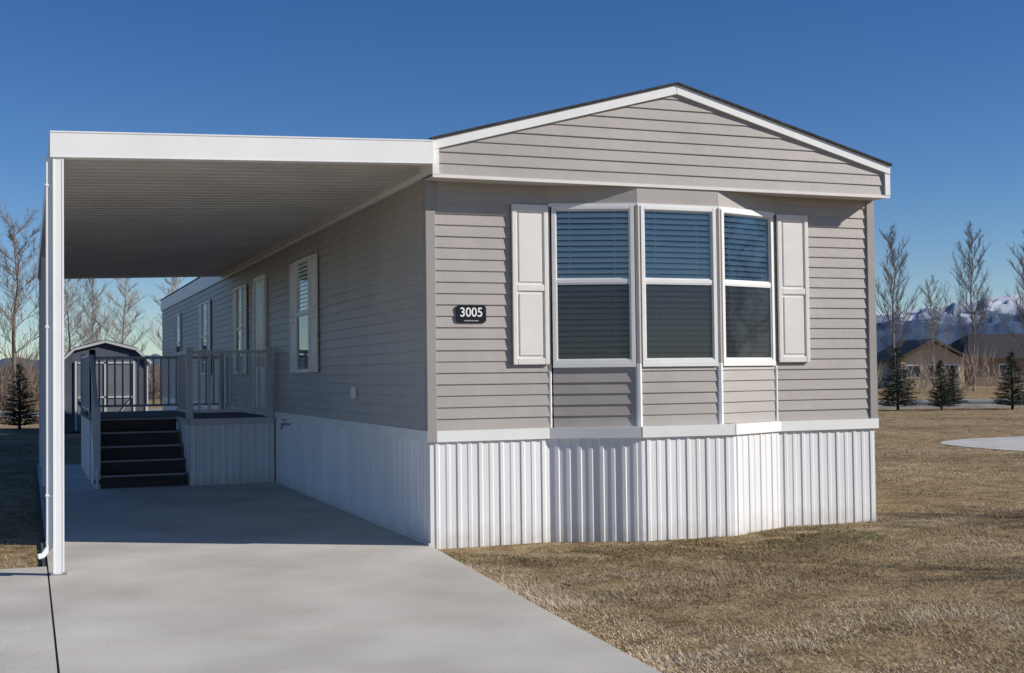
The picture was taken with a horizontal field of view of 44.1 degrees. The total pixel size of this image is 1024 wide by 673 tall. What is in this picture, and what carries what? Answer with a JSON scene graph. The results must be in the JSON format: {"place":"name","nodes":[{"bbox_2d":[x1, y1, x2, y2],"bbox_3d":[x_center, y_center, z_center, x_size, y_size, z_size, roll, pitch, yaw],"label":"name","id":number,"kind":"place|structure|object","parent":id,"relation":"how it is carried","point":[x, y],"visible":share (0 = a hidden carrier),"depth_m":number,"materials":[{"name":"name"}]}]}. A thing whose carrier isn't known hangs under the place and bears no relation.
{"place":"outdoors","nodes":[
{"label":"outdoors","id":0,"kind":"place"},
{"bbox_2d":[176,442,430,545],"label":"skirting bottom trim","id":1,"kind":"structure","parent":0,"point":[380,524],"depth_m":13.34,"materials":[{"name":"white metal"}]},
{"bbox_2d":[163,401,430,542],"bbox_3d":[-4.945,1.787,22.142,0.009,0.979,23.600,0,-2,-21],"label":"skirting carport side","id":2,"kind":"object","parent":1,"relation":"on","point":[384,480],"visible":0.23,"depth_m":13.45,"materials":[{"name":"white metal"}]},
{"bbox_2d":[280,419,289,429],"bbox_3d":[-3.062,1.185,17.046,0.140,0.149,0.061,0,-2,-21],"label":"hose bib","id":3,"kind":"object","parent":2,"relation":"attached to","point":[283,424],"visible":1,"depth_m":17.03,"materials":[{"name":"grey metal"}]},
{"bbox_2d":[0,464,661,672],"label":"driveway","id":4,"kind":"structure","parent":0,"point":[270,577],"depth_m":8.52,"materials":[{"name":"concrete"}]},
{"bbox_2d":[80,347,273,488],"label":"porch deck","id":5,"kind":"structure","parent":4,"relation":"on","point":[222,445],"depth_m":17.94,"materials":[{"name":"white plastic"}]},
{"bbox_2d":[37,130,433,575],"bbox_3d":[-4.436,0.272,16.288,3.246,3.529,12.901,0,-2,-21],"label":"carport","id":6,"kind":"object","parent":4,"relation":"on","point":[135,205],"visible":1,"depth_m":11.80,"materials":[{"name":"white metal"}]},
{"bbox_2d":[0,401,1016,415],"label":"road","id":7,"kind":"structure","parent":0,"point":[963,403],"depth_m":55.23,"materials":[{"name":"grey asphalt"}]},
{"bbox_2d":[0,399,1023,418],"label":"road kerb","id":8,"kind":"structure","parent":7,"relation":"on","point":[961,406],"depth_m":49.34,"materials":[{"name":"concrete"}]},
{"bbox_2d":[0,386,1023,672],"bbox_3d":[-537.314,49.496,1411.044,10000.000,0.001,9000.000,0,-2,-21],"label":"ground","id":9,"kind":"structure","parent":0,"point":[72,444],"depth_m":9.85,"materials":[{"name":"brown plant"}]},
{"bbox_2d":[0,358,38,429],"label":"spruce tree","id":10,"kind":"object","parent":9,"relation":"on","point":[16,414],"visible":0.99,"depth_m":38.83,"materials":[{"name":"green plant"}]},
{"bbox_2d":[0,203,93,410],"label":"bare shade tree","id":11,"kind":"object","parent":9,"relation":"on","point":[14,311],"visible":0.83,"depth_m":59.85,"materials":[{"name":"brown plant"}]},
{"bbox_2d":[29,279,105,352],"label":"bare shade tree","id":12,"kind":"object","parent":9,"relation":"on","point":[66,298],"visible":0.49,"depth_m":90.08,"materials":[{"name":"brown plant"}]},
{"bbox_2d":[70,278,115,343],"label":"bare poplar tree","id":13,"kind":"object","parent":9,"relation":"on","point":[93,297],"visible":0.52,"depth_m":95.70,"materials":[{"name":"brown plant"}]},
{"bbox_2d":[64,339,151,432],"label":"storage shed","id":14,"kind":"structure","parent":9,"relation":"on","point":[72,397],"depth_m":36.00,"materials":[{"name":"grey"}]},
{"bbox_2d":[78,363,131,429],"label":"doors","id":15,"kind":"structure","parent":14,"relation":"in","point":[126,365],"depth_m":36.05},
{"bbox_2d":[69,278,152,352],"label":"bare shade tree","id":16,"kind":"object","parent":9,"relation":"on","point":[124,319],"visible":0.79,"depth_m":90.13,"materials":[{"name":"brown plant"}]},
{"bbox_2d":[139,277,185,350],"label":"bare shade tree","id":17,"kind":"object","parent":9,"relation":"on","point":[176,283],"visible":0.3,"depth_m":89.75,"materials":[{"name":"brown plant"}]},
{"bbox_2d":[0,338,1023,408],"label":"distant brush","id":18,"kind":"object","parent":9,"relation":"on","point":[32,376],"visible":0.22,"depth_m":79.95,"materials":[{"name":"brown plant"}]},
{"bbox_2d":[162,397,878,442],"bbox_3d":[-2.675,1.251,22.825,4.780,0.099,23.985,0,-2,-21],"label":"skirting top band","id":19,"kind":"object","parent":9,"relation":"on","point":[599,432],"visible":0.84,"depth_m":11.71,"materials":[{"name":"white plastic"}]},
{"bbox_2d":[162,179,423,429],"bbox_3d":[-4.969,0.073,22.192,0.016,2.275,23.600,0,-2,-21],"label":"siding carport side","id":20,"kind":"object","parent":19,"relation":"on","point":[371,344],"visible":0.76,"depth_m":13.90,"materials":[{"name":"beige plastic"}]},
{"bbox_2d":[175,313,180,375],"bbox_3d":[-7.786,0.190,29.465,0.040,1.450,1.000,0,-2,-21],"label":"side window frame","id":21,"kind":"object","parent":20,"relation":"attached to","point":[179,315],"visible":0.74,"depth_m":29.03,"materials":[{"name":"white plastic"}]},
{"bbox_2d":[176,316,179,341],"bbox_3d":[-7.783,-0.178,29.479,0.001,0.642,0.928,0,-2,-21],"label":"side window upper glass","id":22,"kind":"object","parent":21,"relation":"attached to","point":[177,329],"visible":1,"depth_m":29.67,"materials":[{"name":"grey glass"}]},
{"bbox_2d":[176,344,179,373],"bbox_3d":[-7.780,0.527,29.456,0.001,0.703,0.928,0,-2,-21],"label":"side window screened sash","id":23,"kind":"object","parent":21,"relation":"in","point":[177,348],"visible":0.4,"depth_m":29.62,"materials":[{"name":"grey glass"}]},
{"bbox_2d":[201,301,206,374],"bbox_3d":[-6.087,0.039,25.032,0.040,1.450,0.900,0,-2,-21],"label":"side window frame","id":24,"kind":"object","parent":20,"relation":"attached to","point":[202,336],"visible":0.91,"depth_m":25.40,"materials":[{"name":"white plastic"}]},
{"bbox_2d":[199,304,200,349],"bbox_3d":[-6.316,0.060,25.640,0.034,1.450,0.380,0,-2,-21],"label":"side window shutter","id":25,"kind":"object","parent":24,"relation":"attached to","point":[199,326],"visible":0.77,"depth_m":25.69,"materials":[{"name":"white plastic"}]},
{"bbox_2d":[202,306,206,371],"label":"side window blinds","id":26,"kind":"object","parent":24,"relation":"attached to","point":[205,340],"visible":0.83,"depth_m":25.14,"materials":[{"name":"white plastic"}]},
{"bbox_2d":[202,304,206,334],"bbox_3d":[-6.084,-0.328,25.046,0.001,0.642,0.828,0,-2,-21],"label":"side window upper glass","id":27,"kind":"object","parent":24,"relation":"attached to","point":[204,318],"visible":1,"depth_m":25.14,"materials":[{"name":"glass"}]},
{"bbox_2d":[207,299,211,374],"bbox_3d":[-5.851,0.019,24.427,0.034,1.450,0.380,0,-2,-21],"label":"side window shutter","id":28,"kind":"object","parent":24,"relation":"attached to","point":[209,332],"visible":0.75,"depth_m":24.32,"materials":[{"name":"white plastic"}]},
{"bbox_2d":[235,285,242,373],"bbox_3d":[-4.504,-0.101,20.903,0.040,1.450,0.650,0,-2,-21],"label":"side window frame","id":29,"kind":"object","parent":20,"relation":"attached to","point":[236,306],"visible":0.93,"depth_m":21.15,"materials":[{"name":"white plastic"}]},
{"bbox_2d":[232,289,235,373],"bbox_3d":[-4.688,-0.084,21.394,0.034,1.450,0.380,0,-2,-21],"label":"side window shutter","id":30,"kind":"object","parent":29,"relation":"attached to","point":[234,329],"visible":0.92,"depth_m":21.44,"materials":[{"name":"white plastic"}]},
{"bbox_2d":[237,290,241,370],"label":"side window blinds","id":31,"kind":"object","parent":29,"relation":"attached to","point":[239,313],"visible":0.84,"depth_m":20.98,"materials":[{"name":"white plastic"}]},
{"bbox_2d":[242,284,247,373],"bbox_3d":[-4.312,-0.118,20.414,0.034,1.450,0.380,0,-2,-21],"label":"side window shutter","id":32,"kind":"object","parent":29,"relation":"attached to","point":[244,326],"visible":0.98,"depth_m":20.36,"materials":[{"name":"white plastic"}]},
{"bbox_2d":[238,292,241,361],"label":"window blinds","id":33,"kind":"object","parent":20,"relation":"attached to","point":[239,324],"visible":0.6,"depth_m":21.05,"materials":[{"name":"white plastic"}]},
{"bbox_2d":[253,274,267,413],"bbox_3d":[-3.796,0.126,19.050,0.046,2.070,1.000,0,-2,-21],"label":"entry door","id":34,"kind":"structure","parent":20,"relation":"in","point":[259,281],"depth_m":18.98,"materials":[{"name":"white"}]},
{"bbox_2d":[295,256,310,372],"bbox_3d":[-2.658,-0.265,16.087,0.040,1.450,0.830,0,-2,-21],"label":"side window frame","id":35,"kind":"object","parent":20,"relation":"attached to","point":[305,312],"visible":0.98,"depth_m":16.41,"materials":[{"name":"white plastic"}]},
{"bbox_2d":[289,262,295,372],"bbox_3d":[-2.881,-0.245,16.681,0.034,1.450,0.420,0,-2,-21],"label":"side window shutter","id":36,"kind":"object","parent":35,"relation":"attached to","point":[292,315],"visible":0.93,"depth_m":16.70,"materials":[{"name":"white plastic"}]},
{"bbox_2d":[298,261,307,368],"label":"side window blinds","id":37,"kind":"object","parent":35,"relation":"attached to","point":[300,330],"visible":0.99,"depth_m":16.14,"materials":[{"name":"white plastic"}]},
{"bbox_2d":[309,253,319,371],"bbox_3d":[-2.427,-0.285,15.496,0.034,1.450,0.420,0,-2,-21],"label":"side window shutter","id":38,"kind":"object","parent":20,"relation":"attached to","point":[314,307],"visible":1,"depth_m":15.42,"materials":[{"name":"white plastic"}]},
{"bbox_2d":[351,387,356,397],"bbox_3d":[-1.704,0.606,13.610,0.038,0.120,0.120,0,-2,-21],"label":"outdoor outlet","id":39,"kind":"object","parent":20,"relation":"attached to","point":[353,392],"visible":1,"depth_m":13.56,"materials":[{"name":"white plastic"}]},
{"bbox_2d":[430,439,550,548],"bbox_3d":[-0.183,1.412,11.332,1.146,0.979,0.009,0,-2,-21],"label":"skirting front","id":40,"kind":"object","parent":19,"relation":"attached to","point":[490,493],"visible":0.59,"depth_m":11.33,"materials":[{"name":"white plastic"}]},
{"bbox_2d":[435,181,549,430],"bbox_3d":[-0.198,-0.278,11.381,1.156,2.224,0.016,0,-2,-21],"label":"siding front","id":41,"kind":"object","parent":19,"relation":"on","point":[483,382],"visible":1,"depth_m":11.35,"materials":[{"name":"beige plastic"}]},
{"bbox_2d":[456,305,485,322],"bbox_3d":[-0.366,-0.201,11.299,0.283,0.155,0.016,0,-2,-21],"label":"address sign","id":42,"kind":"object","parent":41,"relation":"attached to","point":[470,313],"visible":1,"depth_m":11.29,"materials":[{"name":"black metal"}]},
{"bbox_2d":[511,204,549,364],"bbox_3d":[0.167,-0.474,11.502,0.356,1.460,0.034,0,-2,-21],"label":"front shutter","id":43,"kind":"object","parent":41,"relation":"attached to","point":[530,286],"visible":1,"depth_m":11.49,"materials":[{"name":"white plastic"}]},
{"bbox_2d":[551,205,635,362],"bbox_3d":[0.746,-0.477,11.632,0.760,1.460,0.078,-1,-2,-3],"label":"bay window frame","id":44,"kind":"object","parent":19,"relation":"on","point":[556,281],"visible":1,"depth_m":11.60,"materials":[{"name":"white plastic"}]},
{"bbox_2d":[550,211,629,364],"bbox_3d":[0.730,-0.467,11.970,0.722,1.460,0.237,0,-2,-21],"label":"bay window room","id":45,"kind":"object","parent":44,"relation":"attached to","point":[589,285],"depth_m":11.97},
{"bbox_2d":[556,211,629,358],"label":"bay window blinds","id":46,"kind":"object","parent":44,"relation":"attached to","point":[615,299],"visible":1,"depth_m":11.65,"materials":[{"name":"white plastic"}]},
{"bbox_2d":[623,211,697,357],"bbox_3d":[1.428,-0.470,12.119,0.790,1.460,0.001,0,-2,-21],"label":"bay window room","id":47,"kind":"object","parent":44,"relation":"attached to","point":[667,285],"depth_m":12.15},
{"bbox_2d":[553,367,636,427],"bbox_3d":[0.759,0.550,11.582,0.760,0.559,0.016,-1,-2,-3],"label":"bay siding","id":48,"kind":"object","parent":19,"relation":"on","point":[594,396],"visible":1,"depth_m":11.58,"materials":[{"name":"beige plastic"}]},
{"bbox_2d":[550,438,642,541],"bbox_3d":[0.768,1.406,11.521,0.837,0.979,0.009,-1,-2,2],"label":"skirting front","id":49,"kind":"object","parent":19,"relation":"attached to","point":[595,489],"visible":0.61,"depth_m":11.52,"materials":[{"name":"white plastic"}]},
{"bbox_2d":[552,410,732,426],"bbox_3d":[-0.530,1.784,23.835,0.009,0.979,23.600,0,-2,-21],"label":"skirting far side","id":50,"kind":"object","parent":19,"relation":"attached to","point":[553,418],"visible":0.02,"depth_m":20.69,"materials":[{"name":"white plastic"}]},
{"bbox_2d":[422,177,877,441],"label":"corner post trim","id":51,"kind":"structure","parent":19,"relation":"on","point":[429,309],"depth_m":11.19,"materials":[{"name":"white plastic"}]},
{"bbox_2d":[552,220,766,403],"bbox_3d":[-0.547,0.070,23.887,0.016,2.275,23.600,0,-2,-21],"label":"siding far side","id":52,"kind":"object","parent":19,"relation":"on","point":[745,293],"visible":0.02,"depth_m":14.97,"materials":[{"name":"beige plastic"}]},
{"bbox_2d":[548,203,775,367],"bbox_3d":[1.503,-0.472,11.924,2.422,1.509,0.344,0,-2,-21],"label":"bay head and sill trim","id":53,"kind":"object","parent":19,"relation":"on","point":[663,364],"visible":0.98,"depth_m":11.69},
{"bbox_2d":[425,176,883,200],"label":"front soffit","id":54,"kind":"structure","parent":53,"relation":"on","point":[430,178],"depth_m":11.57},
{"bbox_2d":[432,174,889,198],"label":"gable bottom trim","id":55,"kind":"structure","parent":54,"relation":"on","point":[646,185],"depth_m":11.70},
{"bbox_2d":[439,95,883,194],"bbox_3d":[1.537,-1.857,11.831,4.760,0.900,0.016,0,-2,-21],"label":"gable siding","id":56,"kind":"object","parent":55,"relation":"on","point":[675,140],"visible":1,"depth_m":11.78,"materials":[{"name":"grey plastic"}]},
{"bbox_2d":[431,85,889,194],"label":"gable trim","id":57,"kind":"structure","parent":56,"relation":"attached to","point":[686,93],"depth_m":11.76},
{"bbox_2d":[160,82,892,300],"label":"shingle roof","id":58,"kind":"structure","parent":57,"relation":"on","point":[687,87],"depth_m":11.83,"materials":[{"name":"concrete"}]},
{"bbox_2d":[161,165,763,310],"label":"eave fascia","id":59,"kind":"structure","parent":58,"relation":"attached to","point":[200,284],"depth_m":17.96,"materials":[{"name":"white metal"}]},
{"bbox_2d":[548,186,772,211],"bbox_3d":[1.489,-1.305,11.959,2.414,0.157,0.322,0,-2,-21],"label":"bay head board","id":60,"kind":"object","parent":53,"relation":"on","point":[598,194],"visible":0.98,"depth_m":11.73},
{"bbox_2d":[548,205,776,364],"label":"bay mullion posts","id":61,"kind":"object","parent":53,"relation":"on","point":[638,285],"visible":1,"depth_m":11.63,"materials":[{"name":"white plastic"}]},
{"bbox_2d":[548,362,777,427],"bbox_3d":[1.522,0.545,11.876,2.446,0.587,0.306,0,-2,-21],"label":"vertical trim","id":62,"kind":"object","parent":19,"relation":"on","point":[639,412],"visible":0.92,"depth_m":11.60,"materials":[{"name":"white plastic"}]},
{"bbox_2d":[639,205,717,362],"bbox_3d":[1.549,-0.481,11.803,0.790,1.460,0.078,0,-2,-21],"label":"bay window frame","id":63,"kind":"object","parent":19,"relation":"on","point":[712,281],"visible":1,"depth_m":11.80,"materials":[{"name":"white plastic"}]},
{"bbox_2d":[644,211,711,357],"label":"bay window blinds","id":64,"kind":"object","parent":63,"relation":"attached to","point":[697,316],"visible":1,"depth_m":11.83,"materials":[{"name":"white plastic"}]},
{"bbox_2d":[642,366,718,425],"bbox_3d":[1.568,0.545,11.755,0.790,0.560,0.016,0,-2,-21],"label":"bay siding","id":65,"kind":"object","parent":19,"relation":"on","point":[679,395],"visible":1,"depth_m":11.75,"materials":[{"name":"beige plastic"}]},
{"bbox_2d":[641,435,734,540],"bbox_3d":[1.636,1.400,11.663,0.950,0.979,0.009,0,-2,-19],"label":"skirting front","id":66,"kind":"object","parent":19,"relation":"attached to","point":[688,490],"visible":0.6,"depth_m":11.66,"materials":[{"name":"white plastic"}]},
{"bbox_2d":[720,209,775,361],"bbox_3d":[2.261,-0.478,12.212,0.760,1.460,0.078,1,-2,-39],"label":"bay window frame","id":67,"kind":"object","parent":19,"relation":"on","point":[768,285],"visible":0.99,"depth_m":12.33,"materials":[{"name":"white plastic"}]},
{"bbox_2d":[724,215,768,356],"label":"bay window blinds","id":68,"kind":"object","parent":67,"relation":"attached to","point":[749,301],"visible":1,"depth_m":12.24,"materials":[{"name":"white plastic"}]},
{"bbox_2d":[723,366,775,423],"bbox_3d":[2.285,0.549,12.167,0.760,0.559,0.016,1,-2,-39],"label":"bay siding","id":69,"kind":"object","parent":19,"relation":"on","point":[748,394],"visible":1,"depth_m":12.16,"materials":[{"name":"beige plastic"}]},
{"bbox_2d":[734,431,780,535],"bbox_3d":[2.362,1.405,12.119,0.009,0.979,0.811,-2,-2,43],"label":"skirting front","id":70,"kind":"object","parent":19,"relation":"attached to","point":[757,481],"visible":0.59,"depth_m":12.11,"materials":[{"name":"white plastic"}]},
{"bbox_2d":[773,197,869,420],"bbox_3d":[3.130,-0.280,12.656,1.156,2.224,0.016,0,-2,-21],"label":"siding front","id":71,"kind":"object","parent":19,"relation":"on","point":[829,380],"visible":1,"depth_m":12.69,"materials":[{"name":"beige plastic"}]},
{"bbox_2d":[776,214,809,361],"bbox_3d":[2.781,-0.475,12.505,0.356,1.460,0.034,0,-2,-21],"label":"front shutter","id":72,"kind":"object","parent":71,"relation":"attached to","point":[793,313],"visible":1,"depth_m":12.49,"materials":[{"name":"white plastic"}]},
{"bbox_2d":[779,428,875,526],"bbox_3d":[3.163,1.410,12.615,1.126,0.979,0.009,0,-2,-21],"label":"skirting front","id":73,"kind":"object","parent":19,"relation":"attached to","point":[827,477],"visible":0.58,"depth_m":12.61,"materials":[{"name":"white plastic"}]},
{"bbox_2d":[519,523,1023,630],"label":"dead leaves","id":74,"kind":"object","parent":9,"relation":"on","point":[799,571],"visible":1,"depth_m":9.20,"materials":[{"name":"brown plant"}]},
{"bbox_2d":[877,342,921,410],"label":"spruce tree","id":75,"kind":"object","parent":9,"relation":"on","point":[897,389],"visible":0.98,"depth_m":46.92,"materials":[{"name":"green plant"}]},
{"bbox_2d":[875,224,926,383],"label":"bare poplar tree","id":76,"kind":"object","parent":9,"relation":"on","point":[892,312],"visible":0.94,"depth_m":89.95,"materials":[{"name":"brown plant"}]},
{"bbox_2d":[877,343,964,387],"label":"walls","id":77,"kind":"structure","parent":9,"relation":"on","point":[950,357],"depth_m":103.98,"materials":[{"name":"beige paint"}]},
{"bbox_2d":[906,364,959,377],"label":"window trim","id":78,"kind":"structure","parent":77,"relation":"attached to","point":[932,365],"depth_m":103.90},
{"bbox_2d":[908,365,957,376],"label":"windows","id":79,"kind":"structure","parent":78,"relation":"attached to","point":[916,369],"depth_m":103.87,"materials":[{"name":"grey glass"}]},
{"bbox_2d":[910,274,953,370],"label":"bare poplar tree","id":80,"kind":"object","parent":9,"relation":"on","point":[934,309],"visible":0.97,"depth_m":95.03,"materials":[{"name":"brown plant"}]},
{"bbox_2d":[919,356,960,409],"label":"spruce tree","id":81,"kind":"object","parent":9,"relation":"on","point":[941,398],"visible":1,"depth_m":46.92,"materials":[{"name":"green plant"}]},
{"bbox_2d":[939,362,970,403],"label":"spruce tree","id":82,"kind":"object","parent":9,"relation":"on","point":[953,375],"visible":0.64,"depth_m":51.42,"materials":[{"name":"green plant"}]},
{"bbox_2d":[936,220,995,390],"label":"bare poplar tree","id":83,"kind":"object","parent":9,"relation":"on","point":[975,313],"visible":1,"depth_m":85.11,"materials":[{"name":"brown plant"}]},
{"bbox_2d":[940,436,1023,450],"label":"patio pad","id":84,"kind":"object","parent":9,"relation":"on","point":[1011,443],"visible":1,"depth_m":25.78,"materials":[{"name":"concrete"}]},
{"bbox_2d":[964,358,1023,385],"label":"walls","id":85,"kind":"structure","parent":9,"relation":"on","point":[982,378],"depth_m":107.95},
{"bbox_2d":[948,333,1023,358],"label":"roof","id":86,"kind":"structure","parent":85,"relation":"on","point":[1007,343],"depth_m":111.10,"materials":[{"name":"concrete"}]},
{"bbox_2d":[989,352,1023,408],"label":"spruce tree","id":87,"kind":"object","parent":9,"relation":"on","point":[1019,393],"visible":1,"depth_m":46.96,"materials":[{"name":"green plant"}]},
{"bbox_2d":[992,229,1023,348],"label":"bare poplar tree","id":88,"kind":"object","parent":9,"relation":"on","point":[1021,263],"visible":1,"depth_m":85.27,"materials":[{"name":"brown plant"}]},
{"bbox_2d":[0,294,1023,372],"bbox_3d":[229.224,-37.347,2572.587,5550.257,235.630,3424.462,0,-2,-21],"label":"mountains","id":89,"kind":"structure","parent":0,"point":[1006,305],"depth_m":2911.50,"materials":[{"name":"stone"}]},
{"bbox_2d":[0,0,1023,359],"label":"sky","id":90,"kind":"structure","parent":0,"point":[933,90],"materials":[{"name":"blue"}]},
{"bbox_2d":[692,214,745,357],"bbox_3d":[2.047,-0.467,12.475,0.722,1.460,0.237,0,-2,-21],"label":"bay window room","id":91,"kind":"object","parent":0,"point":[725,286],"visible":0.2,"depth_m":12.56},
{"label":"window trim","id":92,"kind":"object","parent":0,"visible":0},
{"bbox_2d":[1000,365,1009,374],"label":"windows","id":93,"kind":"structure","parent":92,"relation":"attached to","point":[1004,366],"depth_m":107.87,"materials":[{"name":"grey glass"}]},
{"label":"walls","id":94,"kind":"object","parent":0,"visible":0},
{"bbox_2d":[877,338,970,361],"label":"roof","id":95,"kind":"structure","parent":94,"relation":"on","point":[908,347],"depth_m":105.52,"materials":[{"name":"brown"}]}
]}

